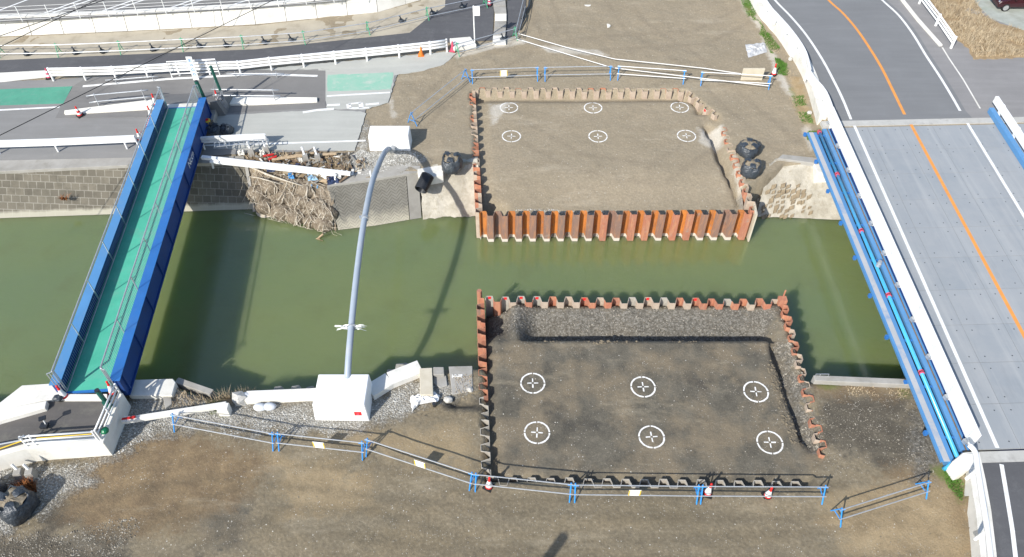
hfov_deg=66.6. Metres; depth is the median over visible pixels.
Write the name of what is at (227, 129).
black sack
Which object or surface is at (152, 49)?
weight sack
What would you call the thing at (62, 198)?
wall weed
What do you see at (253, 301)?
water
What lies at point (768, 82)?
pipe barrier
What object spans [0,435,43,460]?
pipe handrail
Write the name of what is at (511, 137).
pile position mark
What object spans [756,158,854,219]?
gabion bank
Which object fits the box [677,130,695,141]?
pile position mark
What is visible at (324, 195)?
collapsed bank
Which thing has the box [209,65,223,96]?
lamp pole
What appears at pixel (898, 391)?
dead weeds
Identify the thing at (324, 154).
plank
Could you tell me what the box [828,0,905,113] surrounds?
line
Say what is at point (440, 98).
pipe barrier
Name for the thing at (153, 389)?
concrete block
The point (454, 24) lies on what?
sidewalk
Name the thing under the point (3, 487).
ton bag
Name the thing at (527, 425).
pile position mark
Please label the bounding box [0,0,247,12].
parking lines
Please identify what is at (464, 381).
moss weeds
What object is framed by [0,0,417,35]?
retaining wall
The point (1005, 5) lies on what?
parked car
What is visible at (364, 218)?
arched pipe
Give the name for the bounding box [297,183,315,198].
sandbag
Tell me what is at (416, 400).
white sheet
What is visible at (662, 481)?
sheet pile wall
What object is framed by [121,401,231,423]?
white beam
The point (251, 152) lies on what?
uprooted post
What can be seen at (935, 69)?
road line
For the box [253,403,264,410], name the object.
white sandbag
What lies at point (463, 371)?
concrete block
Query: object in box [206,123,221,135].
black sack
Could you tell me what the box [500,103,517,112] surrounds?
pile position mark
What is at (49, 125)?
road
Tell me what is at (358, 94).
road line
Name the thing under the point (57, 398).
weight sack
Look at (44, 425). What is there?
solar lamp
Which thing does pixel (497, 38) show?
kerb stone
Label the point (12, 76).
kerb slab
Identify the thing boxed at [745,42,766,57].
grey sheet
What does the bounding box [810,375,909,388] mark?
canal wall
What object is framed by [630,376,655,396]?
pile position mark
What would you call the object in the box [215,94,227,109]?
black sack
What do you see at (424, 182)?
corrugated pipe
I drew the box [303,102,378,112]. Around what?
road lettering
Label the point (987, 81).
side road
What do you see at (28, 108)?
road line
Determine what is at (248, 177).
wall edge strip
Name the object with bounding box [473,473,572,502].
pipe barrier
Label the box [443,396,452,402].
rock
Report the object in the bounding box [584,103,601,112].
pile position mark
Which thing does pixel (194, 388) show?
broken coping
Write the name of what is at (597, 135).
pile position mark
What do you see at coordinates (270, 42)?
pipe barrier
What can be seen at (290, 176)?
tarp
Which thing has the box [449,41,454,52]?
traffic cone
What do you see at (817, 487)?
pipe barrier
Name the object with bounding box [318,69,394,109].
pavement
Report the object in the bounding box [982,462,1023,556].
road
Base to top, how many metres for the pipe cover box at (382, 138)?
1.200 m
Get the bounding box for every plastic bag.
[237,150,244,155]
[259,149,264,156]
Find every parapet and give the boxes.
[749,0,828,124]
[964,452,996,556]
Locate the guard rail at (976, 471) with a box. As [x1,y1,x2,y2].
[965,443,993,556]
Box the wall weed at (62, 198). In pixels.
[57,193,70,200]
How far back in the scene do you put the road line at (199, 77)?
52.97 m
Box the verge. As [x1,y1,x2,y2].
[0,0,444,59]
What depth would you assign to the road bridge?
41.55 m
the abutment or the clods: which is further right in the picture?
the clods
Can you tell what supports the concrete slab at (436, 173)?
on the ground at (244, 506)
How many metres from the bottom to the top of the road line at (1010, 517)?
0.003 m
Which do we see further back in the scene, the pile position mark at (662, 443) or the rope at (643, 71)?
the rope at (643, 71)
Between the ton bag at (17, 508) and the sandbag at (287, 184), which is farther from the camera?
the sandbag at (287, 184)
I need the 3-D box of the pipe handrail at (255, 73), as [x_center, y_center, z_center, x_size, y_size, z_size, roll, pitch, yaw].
[-17.366,-13.787,52.802,3.896,0.550,0.070,0,48,0]
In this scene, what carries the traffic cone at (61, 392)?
on the approach pavement at (70, 416)
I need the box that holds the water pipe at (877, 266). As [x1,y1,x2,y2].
[817,130,958,458]
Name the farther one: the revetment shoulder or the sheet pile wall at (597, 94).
the sheet pile wall at (597, 94)
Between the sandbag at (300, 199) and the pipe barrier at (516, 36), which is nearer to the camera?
the sandbag at (300, 199)
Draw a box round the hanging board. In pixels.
[740,68,764,79]
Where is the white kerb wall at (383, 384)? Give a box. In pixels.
[371,361,420,399]
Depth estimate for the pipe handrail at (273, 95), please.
50.38 m
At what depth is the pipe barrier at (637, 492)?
31.79 m
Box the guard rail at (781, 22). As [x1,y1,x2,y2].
[761,0,810,79]
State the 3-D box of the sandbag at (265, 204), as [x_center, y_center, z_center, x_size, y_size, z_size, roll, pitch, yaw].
[-14.784,-4.306,46.778,1.339,1.037,1.320,0,48,0]
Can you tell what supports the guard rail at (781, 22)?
on the parapet at (789, 46)
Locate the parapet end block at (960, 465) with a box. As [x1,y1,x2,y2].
[946,453,973,480]
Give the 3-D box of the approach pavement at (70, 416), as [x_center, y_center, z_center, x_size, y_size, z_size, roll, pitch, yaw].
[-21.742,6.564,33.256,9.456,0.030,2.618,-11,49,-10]
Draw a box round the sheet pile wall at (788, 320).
[780,305,826,458]
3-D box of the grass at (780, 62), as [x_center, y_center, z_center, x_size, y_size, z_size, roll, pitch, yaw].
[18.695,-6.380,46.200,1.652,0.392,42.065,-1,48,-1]
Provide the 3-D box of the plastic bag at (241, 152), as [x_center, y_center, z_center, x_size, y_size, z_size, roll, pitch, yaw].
[-16.477,-7.691,47.342,0.480,0.187,0.487,-10,49,-9]
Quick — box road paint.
[327,72,392,90]
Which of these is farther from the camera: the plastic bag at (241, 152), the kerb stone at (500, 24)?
the kerb stone at (500, 24)
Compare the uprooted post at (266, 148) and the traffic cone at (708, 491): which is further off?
the uprooted post at (266, 148)
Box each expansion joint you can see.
[820,117,1023,128]
[980,450,1023,462]
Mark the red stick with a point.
(130, 417)
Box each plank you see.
[272,155,301,160]
[277,152,313,157]
[319,152,336,155]
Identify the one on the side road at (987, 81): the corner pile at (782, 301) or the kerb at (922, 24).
the kerb at (922, 24)
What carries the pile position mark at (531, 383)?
on the ground at (244, 506)
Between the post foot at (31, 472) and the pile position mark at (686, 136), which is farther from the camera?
the pile position mark at (686, 136)
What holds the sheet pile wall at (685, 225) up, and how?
on the ground at (244, 506)
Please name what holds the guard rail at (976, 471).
on the parapet at (976, 528)
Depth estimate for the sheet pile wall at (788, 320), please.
36.96 m
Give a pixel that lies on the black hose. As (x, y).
(527, 8)
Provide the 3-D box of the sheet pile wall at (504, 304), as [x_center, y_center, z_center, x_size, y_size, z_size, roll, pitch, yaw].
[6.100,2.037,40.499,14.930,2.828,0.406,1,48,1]
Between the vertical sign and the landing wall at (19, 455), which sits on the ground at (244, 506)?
the landing wall at (19, 455)
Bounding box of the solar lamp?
[38,415,49,428]
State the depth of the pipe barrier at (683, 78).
52.28 m
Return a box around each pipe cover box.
[313,374,371,420]
[368,126,411,150]
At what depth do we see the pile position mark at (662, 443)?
34.39 m
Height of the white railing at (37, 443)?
0.800 m
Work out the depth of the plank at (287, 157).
46.77 m
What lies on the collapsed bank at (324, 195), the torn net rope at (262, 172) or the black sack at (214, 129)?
the torn net rope at (262, 172)
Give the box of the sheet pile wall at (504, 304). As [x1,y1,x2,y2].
[485,296,777,317]
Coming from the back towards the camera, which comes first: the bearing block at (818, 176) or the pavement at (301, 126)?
the pavement at (301, 126)
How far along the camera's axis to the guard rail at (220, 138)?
47.28 m
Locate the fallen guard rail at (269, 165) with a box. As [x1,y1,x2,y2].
[201,155,371,179]
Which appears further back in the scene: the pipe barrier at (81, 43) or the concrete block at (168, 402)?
the pipe barrier at (81, 43)
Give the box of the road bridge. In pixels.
[829,123,1023,449]
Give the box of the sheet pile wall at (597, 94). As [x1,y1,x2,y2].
[473,87,684,101]
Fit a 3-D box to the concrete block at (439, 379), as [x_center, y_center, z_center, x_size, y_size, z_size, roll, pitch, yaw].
[-3.330,4.774,36.352,0.692,0.800,1.018,0,48,0]
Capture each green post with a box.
[94,388,112,408]
[194,80,205,96]
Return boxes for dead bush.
[7,476,36,491]
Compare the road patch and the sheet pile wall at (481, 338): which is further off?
the road patch
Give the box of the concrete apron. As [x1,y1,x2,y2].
[777,154,818,165]
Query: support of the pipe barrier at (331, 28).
on the verge
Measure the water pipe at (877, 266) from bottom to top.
0.539 m
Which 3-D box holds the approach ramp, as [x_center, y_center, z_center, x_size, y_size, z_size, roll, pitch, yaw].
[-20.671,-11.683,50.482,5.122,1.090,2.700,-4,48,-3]
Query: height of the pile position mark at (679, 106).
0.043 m
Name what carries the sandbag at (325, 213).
on the collapsed bank at (324, 195)
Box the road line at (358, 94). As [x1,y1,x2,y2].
[327,92,389,96]
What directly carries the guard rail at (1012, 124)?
on the road bridge
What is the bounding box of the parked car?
[992,0,1023,11]
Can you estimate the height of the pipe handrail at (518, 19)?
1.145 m
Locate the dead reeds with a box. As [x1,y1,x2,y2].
[215,385,253,398]
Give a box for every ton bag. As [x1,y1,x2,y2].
[0,482,7,492]
[0,485,40,526]
[441,151,462,174]
[735,137,760,158]
[740,158,761,178]
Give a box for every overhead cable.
[0,0,95,46]
[0,0,103,35]
[0,0,272,135]
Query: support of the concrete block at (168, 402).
on the ground at (244, 506)
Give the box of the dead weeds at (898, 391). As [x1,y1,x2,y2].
[838,384,908,396]
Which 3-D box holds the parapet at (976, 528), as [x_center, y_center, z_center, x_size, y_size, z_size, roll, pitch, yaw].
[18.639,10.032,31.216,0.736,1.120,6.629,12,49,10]
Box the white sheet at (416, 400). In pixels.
[410,392,439,410]
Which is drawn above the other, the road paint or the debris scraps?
the road paint
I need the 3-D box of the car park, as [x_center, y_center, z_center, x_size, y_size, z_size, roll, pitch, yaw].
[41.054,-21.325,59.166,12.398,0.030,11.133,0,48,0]
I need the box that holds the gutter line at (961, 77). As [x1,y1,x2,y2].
[942,47,979,107]
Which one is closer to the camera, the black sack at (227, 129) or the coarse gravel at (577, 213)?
the coarse gravel at (577, 213)
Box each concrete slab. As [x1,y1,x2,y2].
[418,165,443,184]
[419,368,433,396]
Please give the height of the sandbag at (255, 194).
1.176 m
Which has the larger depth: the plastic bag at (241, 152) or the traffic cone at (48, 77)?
the traffic cone at (48, 77)
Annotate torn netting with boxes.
[239,168,340,235]
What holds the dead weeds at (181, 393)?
on the ground at (244, 506)
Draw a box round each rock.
[232,391,245,405]
[291,385,301,388]
[395,363,407,368]
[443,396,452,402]
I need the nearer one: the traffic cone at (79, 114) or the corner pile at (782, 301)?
the corner pile at (782, 301)
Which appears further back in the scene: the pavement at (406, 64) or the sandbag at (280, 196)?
the pavement at (406, 64)
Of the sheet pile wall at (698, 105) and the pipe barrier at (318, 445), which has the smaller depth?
the pipe barrier at (318, 445)
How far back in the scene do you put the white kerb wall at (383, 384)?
35.99 m
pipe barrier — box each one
[0,45,50,53]
[53,42,120,57]
[116,39,181,54]
[170,413,279,450]
[179,36,242,51]
[239,32,305,48]
[275,432,365,460]
[301,23,367,44]
[364,438,473,490]
[365,8,428,34]
[408,69,470,125]
[425,0,485,19]
[455,28,517,56]
[470,66,538,83]
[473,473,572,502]
[544,65,611,81]
[573,483,701,504]
[617,65,686,83]
[699,484,827,504]
[700,71,772,89]
[830,480,930,527]
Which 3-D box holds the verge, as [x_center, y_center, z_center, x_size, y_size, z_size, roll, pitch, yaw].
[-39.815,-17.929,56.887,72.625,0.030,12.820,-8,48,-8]
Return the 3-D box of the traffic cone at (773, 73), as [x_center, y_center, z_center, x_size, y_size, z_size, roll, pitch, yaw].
[17.855,-14.210,52.917,0.420,0.850,0.420,32,54,29]
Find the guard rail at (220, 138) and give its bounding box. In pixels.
[200,133,268,149]
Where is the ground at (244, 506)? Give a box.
[0,0,1023,556]
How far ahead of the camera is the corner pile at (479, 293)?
39.69 m
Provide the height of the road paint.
0.030 m
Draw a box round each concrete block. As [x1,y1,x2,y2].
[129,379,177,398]
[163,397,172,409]
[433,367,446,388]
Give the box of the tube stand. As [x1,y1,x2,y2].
[166,59,219,77]
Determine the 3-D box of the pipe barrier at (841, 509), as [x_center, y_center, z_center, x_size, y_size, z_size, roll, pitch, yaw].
[15.091,9.023,31.728,4.258,0.941,0.775,-13,49,-11]
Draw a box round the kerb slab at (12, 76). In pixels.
[0,70,45,81]
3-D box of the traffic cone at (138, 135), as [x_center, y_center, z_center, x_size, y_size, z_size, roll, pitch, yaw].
[-23.038,-8.877,48.036,0.420,0.850,0.420,16,49,14]
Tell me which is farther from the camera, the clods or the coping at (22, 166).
the coping at (22, 166)
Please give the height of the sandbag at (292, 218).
1.056 m
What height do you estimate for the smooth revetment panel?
2.250 m
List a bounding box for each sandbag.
[246,185,266,203]
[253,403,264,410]
[255,198,271,217]
[261,178,278,195]
[264,402,276,410]
[269,203,288,220]
[276,189,292,204]
[281,176,297,190]
[286,209,304,225]
[292,194,309,209]
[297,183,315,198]
[302,213,316,229]
[306,197,326,214]
[313,216,333,232]
[316,205,338,224]
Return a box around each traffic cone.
[45,68,50,79]
[55,385,69,401]
[75,106,84,117]
[105,381,117,396]
[135,129,141,141]
[418,46,423,56]
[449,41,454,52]
[482,477,494,492]
[702,483,712,498]
[761,487,772,499]
[769,64,777,76]
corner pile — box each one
[477,289,481,303]
[777,290,787,309]
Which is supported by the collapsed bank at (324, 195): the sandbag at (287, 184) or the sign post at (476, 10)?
the sandbag at (287, 184)
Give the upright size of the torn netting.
2.060 m
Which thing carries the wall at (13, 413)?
on the ground at (244, 506)
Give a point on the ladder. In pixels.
(240, 144)
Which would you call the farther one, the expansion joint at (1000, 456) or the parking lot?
the parking lot
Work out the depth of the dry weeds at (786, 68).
53.53 m
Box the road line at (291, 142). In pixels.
[204,140,365,145]
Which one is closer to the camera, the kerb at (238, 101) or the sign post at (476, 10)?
the kerb at (238, 101)
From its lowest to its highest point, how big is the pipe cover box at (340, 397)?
1.200 m
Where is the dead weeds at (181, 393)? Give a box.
[171,390,219,406]
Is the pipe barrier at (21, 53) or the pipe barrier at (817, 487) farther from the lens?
the pipe barrier at (21, 53)
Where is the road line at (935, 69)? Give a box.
[882,0,960,110]
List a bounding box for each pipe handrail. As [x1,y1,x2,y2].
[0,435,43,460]
[86,89,150,105]
[105,74,157,83]
[211,88,279,100]
[226,71,283,77]
[515,0,525,37]
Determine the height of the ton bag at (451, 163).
1.073 m
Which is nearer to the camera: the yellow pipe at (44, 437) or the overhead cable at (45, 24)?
the yellow pipe at (44, 437)
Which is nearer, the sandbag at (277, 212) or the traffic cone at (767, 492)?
the traffic cone at (767, 492)
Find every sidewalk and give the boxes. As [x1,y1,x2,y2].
[0,0,493,72]
[506,0,525,38]
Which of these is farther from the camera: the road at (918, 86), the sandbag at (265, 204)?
the road at (918, 86)
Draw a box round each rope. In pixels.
[249,167,302,185]
[517,39,768,85]
[519,33,740,73]
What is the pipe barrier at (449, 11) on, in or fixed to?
on the verge
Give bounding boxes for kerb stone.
[492,0,505,5]
[492,36,505,44]
[493,28,505,35]
[494,6,505,13]
[494,21,506,27]
[495,14,506,20]
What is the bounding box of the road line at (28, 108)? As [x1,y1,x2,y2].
[0,106,59,110]
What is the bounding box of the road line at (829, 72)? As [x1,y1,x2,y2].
[774,0,851,118]
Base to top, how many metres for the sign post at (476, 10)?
2.900 m
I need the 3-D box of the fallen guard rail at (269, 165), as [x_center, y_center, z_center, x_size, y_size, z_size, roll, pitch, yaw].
[-13.311,-6.317,45.803,10.205,0.911,0.814,4,48,4]
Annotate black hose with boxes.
[519,0,530,28]
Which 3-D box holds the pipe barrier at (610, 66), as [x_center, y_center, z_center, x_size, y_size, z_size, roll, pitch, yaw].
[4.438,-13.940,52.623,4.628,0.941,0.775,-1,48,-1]
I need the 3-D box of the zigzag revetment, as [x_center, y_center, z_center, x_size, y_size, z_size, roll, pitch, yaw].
[-8.281,-4.557,46.228,4.707,2.250,2.550,-11,49,-10]
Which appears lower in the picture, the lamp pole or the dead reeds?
the dead reeds
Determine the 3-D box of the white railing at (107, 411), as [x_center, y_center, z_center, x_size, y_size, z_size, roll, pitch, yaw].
[-17.347,5.716,33.453,0.090,0.800,2.394,1,48,1]
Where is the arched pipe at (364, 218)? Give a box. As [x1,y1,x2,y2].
[337,145,395,378]
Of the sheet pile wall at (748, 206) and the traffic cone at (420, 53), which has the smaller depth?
the sheet pile wall at (748, 206)
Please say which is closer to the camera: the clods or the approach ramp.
the clods
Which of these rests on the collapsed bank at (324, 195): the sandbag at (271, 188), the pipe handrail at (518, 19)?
the sandbag at (271, 188)
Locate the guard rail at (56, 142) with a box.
[0,135,138,153]
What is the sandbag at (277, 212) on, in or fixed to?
on the collapsed bank at (324, 195)
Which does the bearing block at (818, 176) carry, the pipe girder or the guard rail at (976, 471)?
the pipe girder
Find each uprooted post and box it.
[246,141,254,156]
[262,140,269,153]
[301,146,308,162]
[313,146,320,161]
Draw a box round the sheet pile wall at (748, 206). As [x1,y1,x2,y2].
[721,127,755,236]
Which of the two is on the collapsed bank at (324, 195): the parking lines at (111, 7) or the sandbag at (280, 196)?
the sandbag at (280, 196)
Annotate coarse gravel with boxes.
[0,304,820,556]
[503,209,719,215]
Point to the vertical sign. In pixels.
(191, 65)
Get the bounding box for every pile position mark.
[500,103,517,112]
[502,130,520,141]
[520,373,544,393]
[524,421,549,443]
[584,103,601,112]
[588,130,607,141]
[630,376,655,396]
[638,425,664,447]
[671,102,688,112]
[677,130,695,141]
[743,381,768,402]
[756,431,783,453]
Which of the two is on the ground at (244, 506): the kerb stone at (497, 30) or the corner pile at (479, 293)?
the kerb stone at (497, 30)
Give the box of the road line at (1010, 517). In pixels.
[999,464,1017,556]
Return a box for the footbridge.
[46,85,211,395]
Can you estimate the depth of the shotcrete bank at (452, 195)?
46.69 m
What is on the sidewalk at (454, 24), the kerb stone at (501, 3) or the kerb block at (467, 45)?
the kerb block at (467, 45)
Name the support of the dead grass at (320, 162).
on the ground at (244, 506)
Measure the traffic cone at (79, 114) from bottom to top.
0.740 m
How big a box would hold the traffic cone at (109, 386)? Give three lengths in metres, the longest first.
0.850 x 0.420 x 0.420 m
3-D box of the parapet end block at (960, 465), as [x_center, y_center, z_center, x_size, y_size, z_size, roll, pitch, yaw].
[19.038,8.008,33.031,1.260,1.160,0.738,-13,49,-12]
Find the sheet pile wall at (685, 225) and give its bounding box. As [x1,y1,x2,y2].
[479,210,751,241]
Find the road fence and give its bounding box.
[918,0,957,48]
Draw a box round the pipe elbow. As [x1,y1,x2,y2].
[942,462,950,470]
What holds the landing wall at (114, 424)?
on the ground at (244, 506)
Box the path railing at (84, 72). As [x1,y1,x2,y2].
[46,38,447,80]
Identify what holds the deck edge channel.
attached to the road bridge
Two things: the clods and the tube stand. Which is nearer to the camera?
the clods
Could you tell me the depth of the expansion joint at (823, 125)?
48.61 m
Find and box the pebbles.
[9,0,954,556]
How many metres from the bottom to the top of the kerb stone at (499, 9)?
0.150 m
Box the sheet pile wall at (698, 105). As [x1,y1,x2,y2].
[685,91,717,119]
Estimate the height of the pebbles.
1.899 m
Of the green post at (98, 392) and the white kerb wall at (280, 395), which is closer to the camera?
the green post at (98, 392)
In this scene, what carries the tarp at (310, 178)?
on the debris scraps
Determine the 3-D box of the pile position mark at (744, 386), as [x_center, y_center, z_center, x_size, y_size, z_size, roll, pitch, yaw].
[11.269,5.227,35.976,1.178,0.024,1.172,0,48,0]
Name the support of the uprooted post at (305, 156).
on the ground at (244, 506)
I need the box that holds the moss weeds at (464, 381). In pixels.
[454,374,472,392]
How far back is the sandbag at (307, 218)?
45.72 m
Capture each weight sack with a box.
[21,48,29,55]
[52,394,62,401]
[149,43,155,51]
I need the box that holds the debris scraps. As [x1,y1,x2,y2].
[245,148,367,184]
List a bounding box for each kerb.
[64,100,153,114]
[230,97,317,105]
[900,0,942,45]
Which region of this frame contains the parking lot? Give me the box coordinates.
[0,0,342,21]
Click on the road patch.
(296, 86)
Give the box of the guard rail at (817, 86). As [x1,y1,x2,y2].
[804,68,838,130]
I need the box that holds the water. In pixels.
[0,198,923,401]
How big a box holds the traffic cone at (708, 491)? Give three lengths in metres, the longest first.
0.850 x 0.420 x 0.420 m
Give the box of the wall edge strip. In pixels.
[245,167,255,211]
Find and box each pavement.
[0,396,115,450]
[213,110,365,150]
[256,52,456,74]
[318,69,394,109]
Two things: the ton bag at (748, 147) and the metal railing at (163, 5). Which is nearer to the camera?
the ton bag at (748, 147)
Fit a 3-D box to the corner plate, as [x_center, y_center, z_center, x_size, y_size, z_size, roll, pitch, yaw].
[13.767,-3.115,45.017,0.156,2.600,1.213,4,48,3]
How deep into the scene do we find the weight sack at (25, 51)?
54.63 m
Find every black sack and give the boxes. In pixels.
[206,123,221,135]
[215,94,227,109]
[220,123,233,134]
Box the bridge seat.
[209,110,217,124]
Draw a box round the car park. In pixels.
[975,0,1023,29]
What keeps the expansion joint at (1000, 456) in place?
on the road bridge
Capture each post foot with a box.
[10,463,24,479]
[22,463,37,479]
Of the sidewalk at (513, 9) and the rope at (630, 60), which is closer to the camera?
the rope at (630, 60)
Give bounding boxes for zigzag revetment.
[328,176,408,229]
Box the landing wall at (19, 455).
[0,437,110,470]
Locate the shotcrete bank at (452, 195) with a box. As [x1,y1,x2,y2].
[421,156,477,219]
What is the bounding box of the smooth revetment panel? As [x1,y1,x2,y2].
[407,174,421,219]
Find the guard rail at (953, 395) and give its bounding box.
[826,107,980,444]
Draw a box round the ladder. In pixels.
[214,139,268,146]
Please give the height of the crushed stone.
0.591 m
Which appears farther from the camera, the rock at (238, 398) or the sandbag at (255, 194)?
the sandbag at (255, 194)
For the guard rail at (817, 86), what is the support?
on the parapet at (789, 46)
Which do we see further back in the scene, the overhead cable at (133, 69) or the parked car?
the parked car
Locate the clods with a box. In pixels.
[544,340,803,445]
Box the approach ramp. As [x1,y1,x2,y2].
[158,91,237,115]
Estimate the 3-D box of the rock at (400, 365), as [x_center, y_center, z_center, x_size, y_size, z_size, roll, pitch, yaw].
[-5.106,4.302,36.912,0.848,0.664,0.637,0,48,0]
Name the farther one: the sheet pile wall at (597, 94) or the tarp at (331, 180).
the sheet pile wall at (597, 94)
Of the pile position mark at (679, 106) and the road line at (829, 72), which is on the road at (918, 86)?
the road line at (829, 72)
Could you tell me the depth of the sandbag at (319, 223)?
45.50 m
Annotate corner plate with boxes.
[747,203,757,241]
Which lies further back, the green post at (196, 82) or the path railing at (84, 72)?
the path railing at (84, 72)
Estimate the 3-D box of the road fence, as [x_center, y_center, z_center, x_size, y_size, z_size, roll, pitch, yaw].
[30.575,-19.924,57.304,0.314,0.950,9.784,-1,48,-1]
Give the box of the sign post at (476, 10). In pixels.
[473,5,479,42]
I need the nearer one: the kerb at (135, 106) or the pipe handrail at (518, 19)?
the kerb at (135, 106)
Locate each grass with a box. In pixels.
[245,149,375,178]
[741,0,964,499]
[931,0,1023,56]
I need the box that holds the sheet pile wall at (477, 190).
[469,91,481,237]
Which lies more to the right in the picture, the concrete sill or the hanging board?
the hanging board
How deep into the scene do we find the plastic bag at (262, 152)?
47.16 m
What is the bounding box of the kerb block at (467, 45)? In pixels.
[450,37,475,50]
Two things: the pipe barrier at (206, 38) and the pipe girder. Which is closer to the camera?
the pipe girder
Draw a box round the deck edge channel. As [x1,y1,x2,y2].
[822,129,968,454]
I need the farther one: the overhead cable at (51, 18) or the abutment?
the overhead cable at (51, 18)
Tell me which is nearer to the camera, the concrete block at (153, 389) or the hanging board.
the concrete block at (153, 389)
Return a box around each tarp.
[288,172,294,178]
[307,174,317,180]
[327,176,339,184]
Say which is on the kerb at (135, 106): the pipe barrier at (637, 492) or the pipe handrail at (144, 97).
the pipe handrail at (144, 97)
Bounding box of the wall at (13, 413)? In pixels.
[0,401,48,423]
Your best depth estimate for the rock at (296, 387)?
36.09 m
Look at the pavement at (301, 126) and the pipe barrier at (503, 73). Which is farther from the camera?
the pipe barrier at (503, 73)
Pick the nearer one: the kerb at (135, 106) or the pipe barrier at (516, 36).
the kerb at (135, 106)
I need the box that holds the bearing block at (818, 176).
[813,164,825,182]
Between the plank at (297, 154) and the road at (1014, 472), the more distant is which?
the plank at (297, 154)
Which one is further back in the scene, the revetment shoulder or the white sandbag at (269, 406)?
the revetment shoulder
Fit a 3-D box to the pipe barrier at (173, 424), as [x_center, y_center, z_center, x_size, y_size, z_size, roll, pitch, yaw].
[-12.554,6.559,33.971,4.845,0.941,0.775,9,48,8]
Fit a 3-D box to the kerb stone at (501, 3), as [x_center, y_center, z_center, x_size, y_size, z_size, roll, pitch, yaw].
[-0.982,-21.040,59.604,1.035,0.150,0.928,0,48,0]
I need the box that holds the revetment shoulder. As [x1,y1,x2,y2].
[327,165,420,190]
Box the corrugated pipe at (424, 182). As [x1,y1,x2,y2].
[415,172,433,193]
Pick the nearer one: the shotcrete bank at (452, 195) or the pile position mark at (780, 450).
the pile position mark at (780, 450)
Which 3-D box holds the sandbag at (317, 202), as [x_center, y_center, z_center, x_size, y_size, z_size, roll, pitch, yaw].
[-11.465,-4.245,45.963,1.352,1.079,1.320,0,48,0]
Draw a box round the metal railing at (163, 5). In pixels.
[0,0,337,21]
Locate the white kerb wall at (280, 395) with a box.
[245,388,315,403]
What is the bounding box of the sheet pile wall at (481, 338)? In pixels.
[476,298,490,480]
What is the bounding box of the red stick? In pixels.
[121,416,135,419]
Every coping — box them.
[0,156,244,173]
[175,378,215,398]
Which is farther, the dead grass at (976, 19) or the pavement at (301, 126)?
the dead grass at (976, 19)
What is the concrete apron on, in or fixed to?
on the gabion bank at (793, 191)
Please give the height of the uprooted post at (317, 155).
0.928 m
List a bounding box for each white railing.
[18,430,99,446]
[93,383,121,439]
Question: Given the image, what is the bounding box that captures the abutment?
[0,384,107,409]
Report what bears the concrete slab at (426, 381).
on the ground at (244, 506)
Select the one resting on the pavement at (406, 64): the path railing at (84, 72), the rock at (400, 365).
the path railing at (84, 72)
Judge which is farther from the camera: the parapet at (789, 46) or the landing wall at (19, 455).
the parapet at (789, 46)
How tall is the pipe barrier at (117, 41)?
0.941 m
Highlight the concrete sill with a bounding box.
[167,103,196,107]
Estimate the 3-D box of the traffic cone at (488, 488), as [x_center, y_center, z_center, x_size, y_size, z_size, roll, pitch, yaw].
[-0.949,8.452,32.296,0.420,0.850,0.420,26,53,17]
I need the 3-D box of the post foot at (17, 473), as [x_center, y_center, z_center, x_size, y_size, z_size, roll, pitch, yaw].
[-20.790,8.099,32.754,0.399,0.666,0.478,-9,48,-8]
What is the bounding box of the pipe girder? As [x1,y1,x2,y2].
[803,132,953,465]
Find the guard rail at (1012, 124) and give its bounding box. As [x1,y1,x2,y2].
[987,96,1023,168]
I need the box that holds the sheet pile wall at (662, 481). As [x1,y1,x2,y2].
[490,477,800,488]
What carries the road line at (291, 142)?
on the pavement at (301, 126)
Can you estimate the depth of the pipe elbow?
33.01 m
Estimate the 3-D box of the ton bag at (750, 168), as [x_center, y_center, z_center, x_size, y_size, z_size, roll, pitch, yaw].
[14.107,-6.552,45.934,1.225,0.971,1.238,21,51,18]
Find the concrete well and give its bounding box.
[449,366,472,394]
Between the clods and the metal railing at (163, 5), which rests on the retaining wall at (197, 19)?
the metal railing at (163, 5)
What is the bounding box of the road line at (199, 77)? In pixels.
[83,74,317,86]
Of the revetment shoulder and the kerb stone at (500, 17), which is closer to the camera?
the revetment shoulder
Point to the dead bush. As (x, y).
(29, 484)
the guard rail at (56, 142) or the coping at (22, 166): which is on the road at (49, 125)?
the guard rail at (56, 142)
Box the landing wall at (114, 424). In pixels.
[99,393,130,454]
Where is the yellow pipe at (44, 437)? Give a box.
[0,433,91,448]
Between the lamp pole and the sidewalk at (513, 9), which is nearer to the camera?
the lamp pole
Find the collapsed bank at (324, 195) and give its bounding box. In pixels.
[248,167,335,230]
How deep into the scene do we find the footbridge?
39.58 m
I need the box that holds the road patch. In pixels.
[56,70,324,117]
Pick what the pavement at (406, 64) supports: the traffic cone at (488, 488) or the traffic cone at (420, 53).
the traffic cone at (420, 53)
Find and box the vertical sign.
[186,57,198,79]
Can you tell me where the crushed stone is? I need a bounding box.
[0,139,426,484]
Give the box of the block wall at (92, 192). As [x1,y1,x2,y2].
[0,158,251,217]
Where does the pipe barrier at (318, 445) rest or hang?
on the ground at (244, 506)
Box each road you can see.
[0,69,396,159]
[768,0,971,120]
[826,0,1023,118]
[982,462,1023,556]
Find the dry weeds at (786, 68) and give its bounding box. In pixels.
[750,13,811,122]

